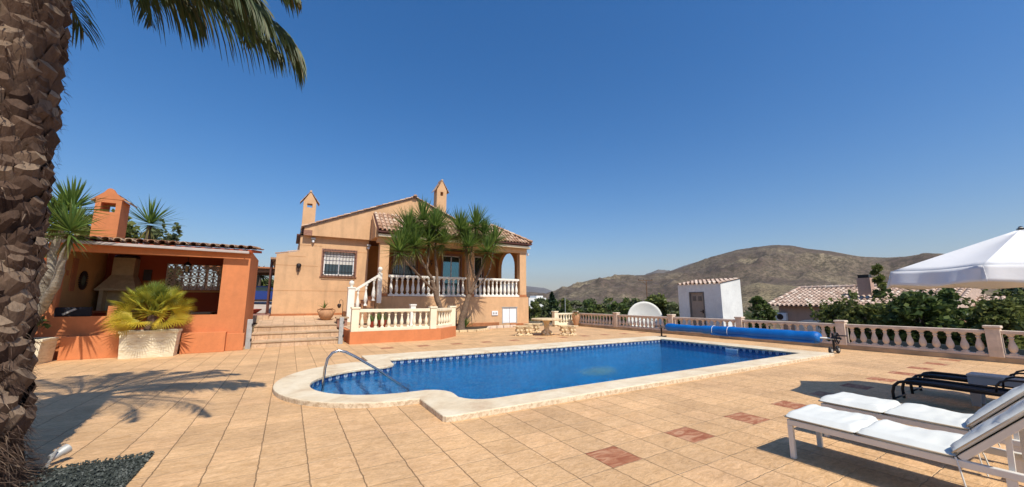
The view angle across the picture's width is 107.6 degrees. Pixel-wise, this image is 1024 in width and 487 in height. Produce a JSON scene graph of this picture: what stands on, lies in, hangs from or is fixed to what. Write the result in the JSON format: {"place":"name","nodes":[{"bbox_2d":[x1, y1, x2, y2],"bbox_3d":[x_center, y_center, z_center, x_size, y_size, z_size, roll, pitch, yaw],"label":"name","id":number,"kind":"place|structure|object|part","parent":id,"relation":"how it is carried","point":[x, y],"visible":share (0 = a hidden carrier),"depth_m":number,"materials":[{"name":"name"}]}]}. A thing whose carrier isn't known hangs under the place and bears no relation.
{"place":"outdoors","nodes":[
{"label":"outdoors","id":0,"kind":"place"},
{"bbox_2d":[34,188,264,360],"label":"barbecue house","id":1,"kind":"structure","parent":0,"point":[230,303],"depth_m":12.11,"materials":[{"name":"orange paint"}]},
{"bbox_2d":[54,307,92,316],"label":"countertop","id":2,"kind":"structure","parent":1,"relation":"on","point":[71,311],"depth_m":10.65,"materials":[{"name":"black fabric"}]},
{"bbox_2d":[78,271,88,289],"bbox_3d":[-13.734,1.183,12.005,0.030,0.600,0.600,5,-10,-30],"label":"round wall mirror","id":3,"kind":"object","parent":1,"relation":"attached to","point":[83,278],"visible":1,"depth_m":11.98,"materials":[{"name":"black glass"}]},
{"bbox_2d":[94,254,142,312],"bbox_3d":[-13.845,1.856,13.228,1.040,2.940,1.010,5,-10,-30],"label":"masonry barbecue","id":4,"kind":"object","parent":1,"relation":"on","point":[123,277],"visible":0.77,"depth_m":13.18,"materials":[{"name":"beige stone"}]},
{"bbox_2d":[183,257,191,272],"bbox_3d":[-11.733,0.665,13.572,0.222,0.800,0.222,1,-9,-8],"label":"hanging lantern","id":5,"kind":"object","parent":1,"relation":"hanging from","point":[186,269],"visible":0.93,"depth_m":13.50,"materials":[{"name":"metal"}]},
{"bbox_2d":[188,312,215,314],"bbox_3d":[-11.414,2.926,13.473,1.000,0.900,1.300,5,-10,-30],"label":"dining table","id":6,"kind":"object","parent":1,"relation":"on","point":[207,313],"visible":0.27,"depth_m":13.14,"materials":[{"name":"brown wood"}]},
{"bbox_2d":[253,315,268,322],"bbox_3d":[-11.898,3.487,17.249,1.140,0.335,0.030,5,-10,-30],"label":"side walk edge","id":7,"kind":"object","parent":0,"point":[256,318],"visible":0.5,"depth_m":17.35,"materials":[{"name":"beige tile"}]},
{"bbox_2d":[253,313,270,323],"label":"side walk","id":8,"kind":"structure","parent":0,"point":[269,314],"depth_m":18.73,"materials":[{"name":"brown tile"}]},
{"bbox_2d":[254,301,271,312],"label":"side path","id":9,"kind":"structure","parent":0,"point":[260,305],"depth_m":28.35,"materials":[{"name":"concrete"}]},
{"bbox_2d":[182,286,271,300],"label":"garden wall","id":10,"kind":"structure","parent":9,"relation":"on","point":[215,289],"depth_m":36.08,"materials":[{"name":"brown wood"}]},
{"bbox_2d":[203,266,274,289],"bbox_3d":[-22.056,3.788,32.361,6.700,3.120,6.300,5,-10,-30],"label":"carport","id":11,"kind":"object","parent":9,"relation":"on","point":[263,270],"visible":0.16,"depth_m":30.65,"materials":[{"name":"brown wood"}]},
{"bbox_2d":[255,286,272,298],"bbox_3d":[-21.219,4.291,31.315,4.230,1.450,1.730,5,-10,-30],"label":"parked car","id":12,"kind":"object","parent":9,"relation":"on","point":[261,292],"visible":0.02,"depth_m":30.82,"materials":[{"name":"blue paint"}]},
{"bbox_3d":[-20.692,3.799,30.812,2.400,0.410,0.040,5,-10,-30],"label":"side window","id":13,"kind":"part","parent":12,"relation":"part of","materials":[{"name":"glass"}]},
{"bbox_2d":[257,315,349,324],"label":"paving","id":14,"kind":"structure","parent":0,"point":[293,319],"depth_m":17.79,"materials":[{"name":"beige tile"}]},
{"bbox_2d":[317,300,335,319],"bbox_3d":[-9.059,3.241,18.282,0.834,0.955,0.711,5,-10,-30],"label":"clay pot","id":15,"kind":"object","parent":14,"relation":"on","point":[324,313],"visible":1,"depth_m":18.06,"materials":[{"name":"ceramic"}]},
{"bbox_2d":[265,179,532,326],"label":"house","id":16,"kind":"structure","parent":14,"relation":"on","point":[332,262],"depth_m":21.00,"materials":[{"name":"beige paint"}]},
{"bbox_2d":[319,248,357,277],"bbox_3d":[-9.492,1.088,20.591,1.850,1.530,0.306,5,-10,-30],"label":"window","id":17,"kind":"structure","parent":16,"relation":"in","point":[345,268],"depth_m":20.63,"materials":[{"name":"white plastic"}]},
{"bbox_2d":[390,250,417,275],"bbox_3d":[-7.013,1.348,24.495,1.820,1.860,0.306,5,-10,-30],"label":"window","id":18,"kind":"structure","parent":16,"relation":"in","point":[402,271],"depth_m":24.54,"materials":[{"name":"glass"}]},
{"bbox_2d":[440,253,461,294],"bbox_3d":[-4.242,2.228,26.079,1.540,2.980,0.190,5,-10,-30],"label":"terrace door","id":19,"kind":"structure","parent":16,"relation":"in","point":[451,266],"depth_m":26.17,"materials":[{"name":"teal glass"}]},
{"bbox_2d":[474,255,483,294],"bbox_3d":[-2.712,2.325,26.976,1.490,3.060,0.190,5,-10,-30],"label":"terrace door","id":20,"kind":"structure","parent":16,"relation":"in","point":[477,266],"depth_m":27.23,"materials":[{"name":"black plastic"}]},
{"bbox_2d":[502,307,517,323],"bbox_3d":[-0.158,4.533,23.656,1.160,1.050,0.080,5,-10,-30],"label":"cupboard door","id":21,"kind":"structure","parent":16,"relation":"in","point":[509,314],"depth_m":23.67,"materials":[{"name":"white plastic"}]},
{"bbox_2d":[23,326,1023,486],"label":"patio paving","id":22,"kind":"structure","parent":0,"point":[221,419],"depth_m":4.72,"materials":[{"name":"beige tile"}]},
{"bbox_2d":[34,337,58,364],"bbox_3d":[-12.714,2.742,9.436,1.430,0.640,0.825,5,-10,-30],"label":"stone planter","id":23,"kind":"object","parent":22,"relation":"on","point":[47,349],"visible":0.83,"depth_m":9.75,"materials":[{"name":"stone"}]},
{"bbox_2d":[37,298,53,328],"bbox_3d":[-12.688,1.827,9.557,1.147,1.700,1.136,5,-10,-30],"label":"garden shrub","id":24,"kind":"object","parent":23,"relation":"in","point":[47,325],"visible":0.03,"depth_m":9.94,"materials":[{"name":"green plant"}]},
{"bbox_2d":[38,177,117,316],"bbox_3d":[-11.723,0.378,9.691,2.957,4.597,2.056,-4,-10,25],"label":"yucca tree","id":25,"kind":"object","parent":23,"relation":"in","point":[66,202],"visible":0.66,"depth_m":9.60,"materials":[{"name":"green plant"}]},
{"bbox_2d":[21,450,154,486],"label":"gravel","id":26,"kind":"structure","parent":22,"relation":"on","point":[120,471],"depth_m":3.47,"materials":[{"name":"grey gravel"}]},
{"bbox_2d":[26,444,71,466],"bbox_3d":[-4.638,2.079,3.474,0.168,0.189,0.752,-4,-10,27],"label":"garden spotlight","id":27,"kind":"object","parent":26,"relation":"on","point":[65,449],"visible":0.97,"depth_m":3.71,"materials":[{"name":"grey metal"}]},
{"bbox_2d":[118,329,182,358],"bbox_3d":[-10.534,2.907,10.909,1.290,0.760,0.485,5,-10,-30],"label":"stone planter","id":28,"kind":"object","parent":22,"relation":"on","point":[146,343],"visible":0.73,"depth_m":10.74,"materials":[{"name":"stone"}]},
{"bbox_2d":[101,280,196,338],"bbox_3d":[-10.608,1.891,11.031,2.216,1.746,2.085,5,-10,-30],"label":"fan palm","id":29,"kind":"object","parent":28,"relation":"in","point":[155,295],"visible":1,"depth_m":10.81,"materials":[{"name":"green plant"}]},
{"bbox_2d":[0,0,306,486],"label":"date palm","id":30,"kind":"object","parent":22,"relation":"on","point":[35,36],"visible":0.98,"depth_m":3.48,"materials":[{"name":"brown plant"}]},
{"bbox_2d":[245,319,252,348],"bbox_3d":[-8.925,3.075,12.729,0.175,0.980,0.135,5,-10,-30],"label":"gate post","id":31,"kind":"object","parent":22,"relation":"on","point":[248,340],"visible":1,"depth_m":12.68,"materials":[{"name":"white stone"}]},
{"bbox_2d":[250,323,342,347],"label":"garden steps","id":32,"kind":"structure","parent":22,"relation":"on","point":[278,335],"depth_m":14.41,"materials":[{"name":"beige tile"}]},
{"bbox_2d":[338,317,344,343],"bbox_3d":[-6.452,3.296,14.169,0.175,0.980,0.135,5,-10,-30],"label":"gate post","id":33,"kind":"object","parent":22,"relation":"on","point":[341,327],"visible":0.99,"depth_m":14.12,"materials":[{"name":"white stone"}]},
{"bbox_2d":[337,304,456,344],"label":"raised deck","id":34,"kind":"structure","parent":22,"relation":"on","point":[354,332],"depth_m":15.08,"materials":[{"name":"orange paint"}]},
{"bbox_2d":[335,316,348,327],"bbox_3d":[-7.909,3.643,17.390,0.540,0.470,0.620,5,-10,-30],"label":"brick planter","id":35,"kind":"object","parent":34,"relation":"on","point":[338,318],"visible":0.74,"depth_m":17.21,"materials":[{"name":"beige brick"}]},
{"bbox_2d":[364,315,373,327],"bbox_3d":[-5.960,3.261,15.760,0.740,0.591,0.855,2,-9,-11],"label":"glazed pot","id":36,"kind":"object","parent":34,"relation":"on","point":[372,323],"visible":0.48,"depth_m":15.69,"materials":[{"name":"red ceramic"}]},
{"bbox_2d":[364,314,387,325],"bbox_3d":[-6.188,3.410,17.199,1.340,0.742,1.250,1,-9,-6],"label":"spiky plant","id":37,"kind":"object","parent":34,"relation":"on","point":[377,319],"visible":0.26,"depth_m":17.09,"materials":[{"name":"green plant"}]},
{"bbox_2d":[377,313,386,326],"bbox_3d":[-5.547,3.285,16.200,0.801,0.677,0.806,0,-9,-2],"label":"glazed pot","id":38,"kind":"object","parent":34,"relation":"on","point":[379,324],"visible":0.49,"depth_m":16.11,"materials":[{"name":"red ceramic"}]},
{"bbox_2d":[378,194,459,323],"bbox_3d":[-4.370,0.946,18.055,4.395,6.956,3.444,5,-10,-30],"label":"yucca tree","id":39,"kind":"object","parent":34,"relation":"in","point":[413,232],"visible":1,"depth_m":17.97,"materials":[{"name":"green plant"}]},
{"bbox_2d":[456,325,515,332],"bbox_3d":[-1.789,4.778,21.134,5.343,0.160,2.517,5,-10,-30],"label":"planting bed","id":40,"kind":"object","parent":22,"relation":"on","point":[476,328],"visible":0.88,"depth_m":20.67,"materials":[{"name":"beige stone"}]},
{"bbox_2d":[457,318,474,327],"bbox_3d":[-2.643,4.368,21.248,1.676,0.815,1.380,1,-9,-4],"label":"spiky plant","id":41,"kind":"object","parent":40,"relation":"in","point":[466,322],"visible":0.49,"depth_m":21.16,"materials":[{"name":"green plant"}]},
{"bbox_2d":[445,202,511,328],"bbox_3d":[-1.951,1.163,21.293,4.879,7.400,3.573,5,-10,-30],"label":"yucca tree","id":42,"kind":"object","parent":40,"relation":"in","point":[464,228],"visible":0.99,"depth_m":21.01,"materials":[{"name":"green plant"}]},
{"bbox_2d":[513,325,533,335],"bbox_3d":[0.540,4.069,17.481,1.012,0.455,0.455,0,-9,-3],"label":"stone stool","id":43,"kind":"object","parent":22,"relation":"on","point":[519,329],"visible":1,"depth_m":17.37,"materials":[{"name":"beige stone"}]},
{"bbox_2d":[523,323,541,332],"bbox_3d":[1.069,4.336,19.222,1.012,0.455,0.449,1,-9,-10],"label":"stone stool","id":44,"kind":"object","parent":22,"relation":"on","point":[536,327],"visible":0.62,"depth_m":19.15,"materials":[{"name":"beige stone"}]},
{"bbox_2d":[531,318,561,334],"bbox_3d":[1.648,3.955,17.812,1.480,0.780,1.480,5,-10,-30],"label":"stone table","id":45,"kind":"object","parent":22,"relation":"on","point":[546,330],"visible":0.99,"depth_m":17.65,"materials":[{"name":"beige stone"}]},
{"bbox_2d":[272,336,834,421],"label":"swimming pool","id":46,"kind":"structure","parent":22,"relation":"in","point":[441,405],"depth_m":7.28,"materials":[{"name":"stone"}]},
{"bbox_2d":[321,349,398,391],"bbox_3d":[-2.810,2.751,7.344,1.657,1.390,0.047,5,-10,-30],"label":"pool handrail","id":47,"kind":"object","parent":46,"relation":"attached to","point":[359,359],"visible":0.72,"depth_m":7.22,"materials":[{"name":"silver metal"}]},
{"bbox_2d":[549,311,573,326],"bbox_3d":[3.114,5.185,24.444,1.710,1.560,1.170,5,-10,-30],"label":"back balustrade","id":48,"kind":"object","parent":22,"relation":"on","point":[555,314],"visible":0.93,"depth_m":23.98,"materials":[{"name":"beige paint"}]},
{"bbox_2d":[557,325,578,335],"bbox_3d":[2.632,4.098,17.670,1.011,0.455,0.460,-2,-9,12],"label":"stone stool","id":49,"kind":"object","parent":22,"relation":"on","point":[564,329],"visible":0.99,"depth_m":17.57,"materials":[{"name":"beige stone"}]},
{"bbox_2d":[572,311,579,325],"bbox_3d":[4.096,4.794,23.958,0.659,0.984,0.601,5,-10,-30],"label":"clay pot","id":50,"kind":"object","parent":22,"relation":"on","point":[575,317],"visible":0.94,"depth_m":23.78,"materials":[{"name":"ceramic"}]},
{"bbox_2d":[654,323,846,352],"bbox_3d":[8.302,3.452,14.114,0.730,0.654,6.756,5,-10,-30],"label":"cover reel","id":51,"kind":"object","parent":22,"relation":"on","point":[814,337],"visible":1,"depth_m":13.10,"materials":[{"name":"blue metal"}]},
{"bbox_2d":[572,311,1023,364],"bbox_3d":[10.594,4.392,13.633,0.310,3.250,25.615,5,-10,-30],"label":"boundary balustrade","id":52,"kind":"object","parent":22,"relation":"on","point":[995,344],"visible":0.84,"depth_m":12.02,"materials":[{"name":"concrete"}]},
{"bbox_2d":[784,399,1023,486],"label":"sun lounger","id":53,"kind":"object","parent":22,"relation":"on","point":[955,449],"visible":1,"depth_m":3.16,"materials":[{"name":"white fabric"}]},
{"bbox_2d":[818,384,1023,476],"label":"sun lounger","id":54,"kind":"object","parent":22,"relation":"on","point":[922,416],"visible":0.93,"depth_m":3.88,"materials":[{"name":"white fabric"}]},
{"bbox_2d":[886,226,1023,289],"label":"parasol","id":55,"kind":"object","parent":22,"relation":"on","point":[996,262],"visible":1,"depth_m":5.21,"materials":[{"name":"white fabric"}]},
{"bbox_2d":[891,376,1023,399],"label":"black lounger","id":56,"kind":"object","parent":22,"relation":"on","point":[996,390],"visible":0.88,"depth_m":5.62,"materials":[{"name":"metal"}]},
{"bbox_2d":[909,370,1023,393],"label":"black lounger","id":57,"kind":"object","parent":22,"relation":"on","point":[946,376],"visible":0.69,"depth_m":6.35,"materials":[{"name":"fabric"}]},
{"bbox_2d":[966,372,1023,406],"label":"side table","id":58,"kind":"object","parent":22,"relation":"on","point":[980,378],"visible":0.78,"depth_m":5.74,"materials":[{"name":"grey plastic"}]},
{"bbox_2d":[513,286,550,292],"bbox_3d":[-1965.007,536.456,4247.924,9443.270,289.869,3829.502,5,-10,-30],"label":"distant mountains","id":59,"kind":"structure","parent":0,"point":[536,289],"depth_m":5463.81,"materials":[{"name":"grey stone"}]},
{"bbox_2d":[526,292,543,297],"bbox_3d":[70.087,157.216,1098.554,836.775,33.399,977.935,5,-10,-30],"label":"hill","id":60,"kind":"structure","parent":0,"point":[528,294],"depth_m":949.60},
{"bbox_2d":[46,0,1023,290],"label":"sky","id":61,"kind":"structure","parent":0,"point":[618,137],"materials":[{"name":"blue"}]},
{"bbox_2d":[312,342,783,398],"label":"pool water","id":62,"kind":"structure","parent":0,"point":[489,377],"depth_m":9.15,"materials":[{"name":"blue liquid"}]},
{"bbox_2d":[359,320,780,329],"bbox_3d":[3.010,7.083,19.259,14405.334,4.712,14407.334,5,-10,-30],"label":"ground","id":63,"kind":"structure","parent":0,"point":[770,325],"depth_m":49.43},
{"bbox_2d":[256,265,272,285],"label":"palm","id":64,"kind":"object","parent":63,"relation":"on","point":[260,278],"visible":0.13,"depth_m":39.72,"materials":[{"name":"green plant"}]},
{"bbox_2d":[265,278,273,286],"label":"broadleaf tree","id":65,"kind":"object","parent":63,"relation":"on","point":[272,283],"visible":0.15,"depth_m":43.12,"materials":[{"name":"green plant"}]},
{"bbox_2d":[528,301,541,320],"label":"orchard tree","id":66,"kind":"object","parent":63,"relation":"on","point":[535,310],"visible":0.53,"depth_m":53.11,"materials":[{"name":"green plant"}]},
{"bbox_2d":[528,296,545,307],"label":"white building","id":67,"kind":"structure","parent":63,"relation":"on","point":[531,299],"depth_m":125.81,"materials":[{"name":"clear paint"}]},
{"bbox_2d":[534,297,550,321],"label":"orchard tree","id":68,"kind":"object","parent":63,"relation":"on","point":[545,308],"visible":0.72,"depth_m":58.40,"materials":[{"name":"green plant"}]},
{"bbox_2d":[545,298,558,322],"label":"orchard tree","id":69,"kind":"object","parent":63,"relation":"on","point":[556,303],"visible":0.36,"depth_m":58.45,"materials":[{"name":"green plant"}]},
{"bbox_2d":[547,291,559,321],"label":"cypress tree","id":70,"kind":"object","parent":63,"relation":"on","point":[552,298],"visible":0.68,"depth_m":58.48,"materials":[{"name":"green plant"}]},
{"bbox_2d":[551,298,573,321],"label":"orchard tree","id":71,"kind":"object","parent":63,"relation":"on","point":[563,301],"visible":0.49,"depth_m":54.56,"materials":[{"name":"green plant"}]},
{"bbox_2d":[567,300,583,319],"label":"orchard tree","id":72,"kind":"object","parent":63,"relation":"on","point":[576,303],"visible":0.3,"depth_m":56.01,"materials":[{"name":"green plant"}]},
{"bbox_2d":[575,299,598,322],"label":"orchard tree","id":73,"kind":"object","parent":63,"relation":"on","point":[590,308],"visible":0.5,"depth_m":47.96,"materials":[{"name":"green plant"}]},
{"bbox_2d":[583,298,596,312],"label":"orchard tree","id":74,"kind":"object","parent":63,"relation":"on","point":[593,301],"visible":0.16,"depth_m":67.34,"materials":[{"name":"green plant"}]},
{"bbox_2d":[593,304,605,322],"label":"orchard tree","id":75,"kind":"object","parent":63,"relation":"on","point":[599,309],"visible":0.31,"depth_m":52.72,"materials":[{"name":"green plant"}]},
{"bbox_2d":[598,298,617,323],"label":"orchard tree","id":76,"kind":"object","parent":63,"relation":"on","point":[604,304],"visible":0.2,"depth_m":55.90,"materials":[{"name":"green plant"}]},
{"bbox_2d":[602,301,630,324],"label":"orchard tree","id":77,"kind":"object","parent":63,"relation":"on","point":[614,305],"visible":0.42,"depth_m":46.36,"materials":[{"name":"green plant"}]},
{"bbox_2d":[619,299,630,314],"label":"orchard tree","id":78,"kind":"object","parent":63,"relation":"on","point":[626,300],"visible":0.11,"depth_m":54.54,"materials":[{"name":"green plant"}]},
{"bbox_2d":[625,298,641,311],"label":"orchard tree","id":79,"kind":"object","parent":63,"relation":"on","point":[633,302],"visible":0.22,"depth_m":48.29,"materials":[{"name":"green plant"}]},
{"bbox_2d":[628,302,661,327],"bbox_3d":[7.673,4.339,21.267,1.772,2.068,1.315,5,-10,-30],"label":"satellite dish","id":80,"kind":"object","parent":63,"relation":"on","point":[645,308],"visible":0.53,"depth_m":21.38,"materials":[{"name":"white paint"}]},
{"bbox_2d":[638,279,652,298],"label":"utility pole","id":81,"kind":"object","parent":63,"relation":"on","point":[645,284],"visible":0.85,"depth_m":70.34,"materials":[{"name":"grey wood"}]},
{"bbox_2d":[529,306,778,323],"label":"shrubland","id":82,"kind":"structure","parent":63,"relation":"on","point":[746,314],"depth_m":67.33,"materials":[{"name":"green plant"}]},
{"bbox_2d":[645,293,679,320],"bbox_3d":[10.893,5.253,27.599,2.973,3.251,3.360,5,-10,-30],"label":"round bush","id":83,"kind":"object","parent":63,"relation":"on","point":[659,301],"visible":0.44,"depth_m":27.00,"materials":[{"name":"green plant"}]},
{"bbox_2d":[663,301,679,324],"bbox_3d":[10.996,5.110,25.296,1.816,2.489,1.888,-7,-11,40],"label":"round bush","id":84,"kind":"object","parent":63,"relation":"on","point":[670,307],"visible":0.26,"depth_m":25.19,"materials":[{"name":"green plant"}]},
{"bbox_2d":[677,277,742,326],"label":"garden shed","id":85,"kind":"structure","parent":63,"relation":"on","point":[719,298],"depth_m":18.78,"materials":[{"name":"paint"}]},
{"bbox_2d":[691,293,704,325],"bbox_3d":[9.503,3.497,19.111,0.090,1.920,0.700,5,-10,-30],"label":"door","id":86,"kind":"structure","parent":85,"relation":"in","point":[696,298],"depth_m":19.17,"materials":[{"name":"wood"}]},
{"bbox_2d":[748,295,777,328],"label":"broadleaf tree","id":87,"kind":"object","parent":63,"relation":"on","point":[762,308],"visible":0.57,"depth_m":22.07,"materials":[{"name":"green plant"}]},
{"bbox_2d":[807,292,860,340],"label":"broadleaf tree","id":88,"kind":"object","parent":63,"relation":"on","point":[833,311],"visible":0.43,"depth_m":18.16,"materials":[{"name":"green plant"}]},
{"bbox_2d":[837,289,898,341],"bbox_3d":[16.445,3.626,17.049,2.553,3.124,2.031,-1,-9,4],"label":"broadleaf tree","id":89,"kind":"object","parent":63,"relation":"on","point":[859,312],"visible":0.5,"depth_m":16.92,"materials":[{"name":"green plant"}]},
{"bbox_2d":[768,274,986,334],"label":"neighbour house","id":90,"kind":"structure","parent":63,"relation":"on","point":[793,305],"depth_m":23.26,"materials":[{"name":"beige paint"}]},
{"bbox_2d":[795,320,821,332],"bbox_3d":[18.234,5.609,22.629,0.050,1.970,1.900,5,-10,-30],"label":"arched garage door","id":91,"kind":"structure","parent":90,"relation":"in","point":[801,328],"depth_m":22.83,"materials":[{"name":"grey"}]},
{"bbox_2d":[869,263,886,298],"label":"young tree","id":92,"kind":"object","parent":63,"relation":"on","point":[879,279],"visible":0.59,"depth_m":21.28,"materials":[{"name":"green plant"}]},
{"bbox_2d":[872,286,967,344],"bbox_3d":[16.727,3.285,15.447,2.572,3.110,2.712,5,-10,-30],"label":"broadleaf tree","id":93,"kind":"object","parent":63,"relation":"on","point":[910,307],"visible":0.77,"depth_m":15.06,"materials":[{"name":"green plant"}]},
{"bbox_2d":[856,339,1023,355],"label":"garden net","id":94,"kind":"object","parent":63,"relation":"on","point":[942,346],"visible":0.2,"depth_m":11.31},
{"bbox_2d":[920,288,975,345],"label":"broadleaf tree","id":95,"kind":"object","parent":63,"relation":"on","point":[949,296],"visible":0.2,"depth_m":15.86,"materials":[{"name":"green plant"}]},
{"bbox_2d":[957,295,1005,308],"bbox_3d":[23.425,4.411,19.513,3.246,3.394,3.035,5,-10,-30],"label":"garden annex","id":96,"kind":"object","parent":63,"relation":"on","point":[996,296],"visible":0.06,"depth_m":19.11,"materials":[{"name":"beige paint"}]},
{"bbox_2d":[959,288,1023,349],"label":"broadleaf tree","id":97,"kind":"object","parent":63,"relation":"on","point":[1007,315],"visible":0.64,"depth_m":13.65,"materials":[{"name":"green plant"}]},
{"bbox_2d":[992,288,1023,301],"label":"broadleaf tree","id":98,"kind":"object","parent":63,"relation":"on","point":[1014,290],"visible":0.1,"depth_m":25.03,"materials":[{"name":"green plant"}]},
{"bbox_2d":[1011,293,1023,311],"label":"broadleaf tree","id":99,"kind":"object","parent":63,"relation":"on","point":[1021,300],"visible":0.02,"depth_m":14.81,"materials":[{"name":"green plant"}]},
{"bbox_2d":[645,262,695,274],"bbox_3d":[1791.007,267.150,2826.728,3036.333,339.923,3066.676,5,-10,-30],"label":"distant ridge","id":100,"kind":"structure","parent":0,"point":[660,271],"depth_m":2622.88,"materials":[{"name":"stone"}]},
{"bbox_2d":[535,245,1023,308],"bbox_3d":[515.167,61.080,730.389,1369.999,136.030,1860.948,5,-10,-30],"label":"hills","id":101,"kind":"structure","parent":0,"point":[788,265],"depth_m":432.32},
{"bbox_2d":[741,282,998,311],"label":"foothill","id":102,"kind":"structure","parent":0,"point":[767,292],"depth_m":206.32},
{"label":"side yard","id":103,"kind":"structure","parent":0,"visible":0},
{"bbox_2d":[44,209,144,257],"bbox_3d":[-18.976,1.181,16.717,4.866,5.600,3.624,-1,-9,8],"label":"olive tree","id":104,"kind":"object","parent":103,"relation":"on","point":[130,233],"visible":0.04,"depth_m":17.45,"materials":[{"name":"green plant"}]},
{"bbox_2d":[127,197,186,239],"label":"yucca tree","id":105,"kind":"object","parent":103,"relation":"on","point":[151,218],"visible":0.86,"depth_m":16.05,"materials":[{"name":"green plant"}]},
{"bbox_2d":[133,218,183,288],"bbox_3d":[-18.033,1.520,19.037,2.439,5.589,2.711,5,-10,-30],"label":"olive tree","id":106,"kind":"object","parent":103,"relation":"on","point":[170,237],"visible":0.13,"depth_m":19.10,"materials":[{"name":"green plant"}]}
]}

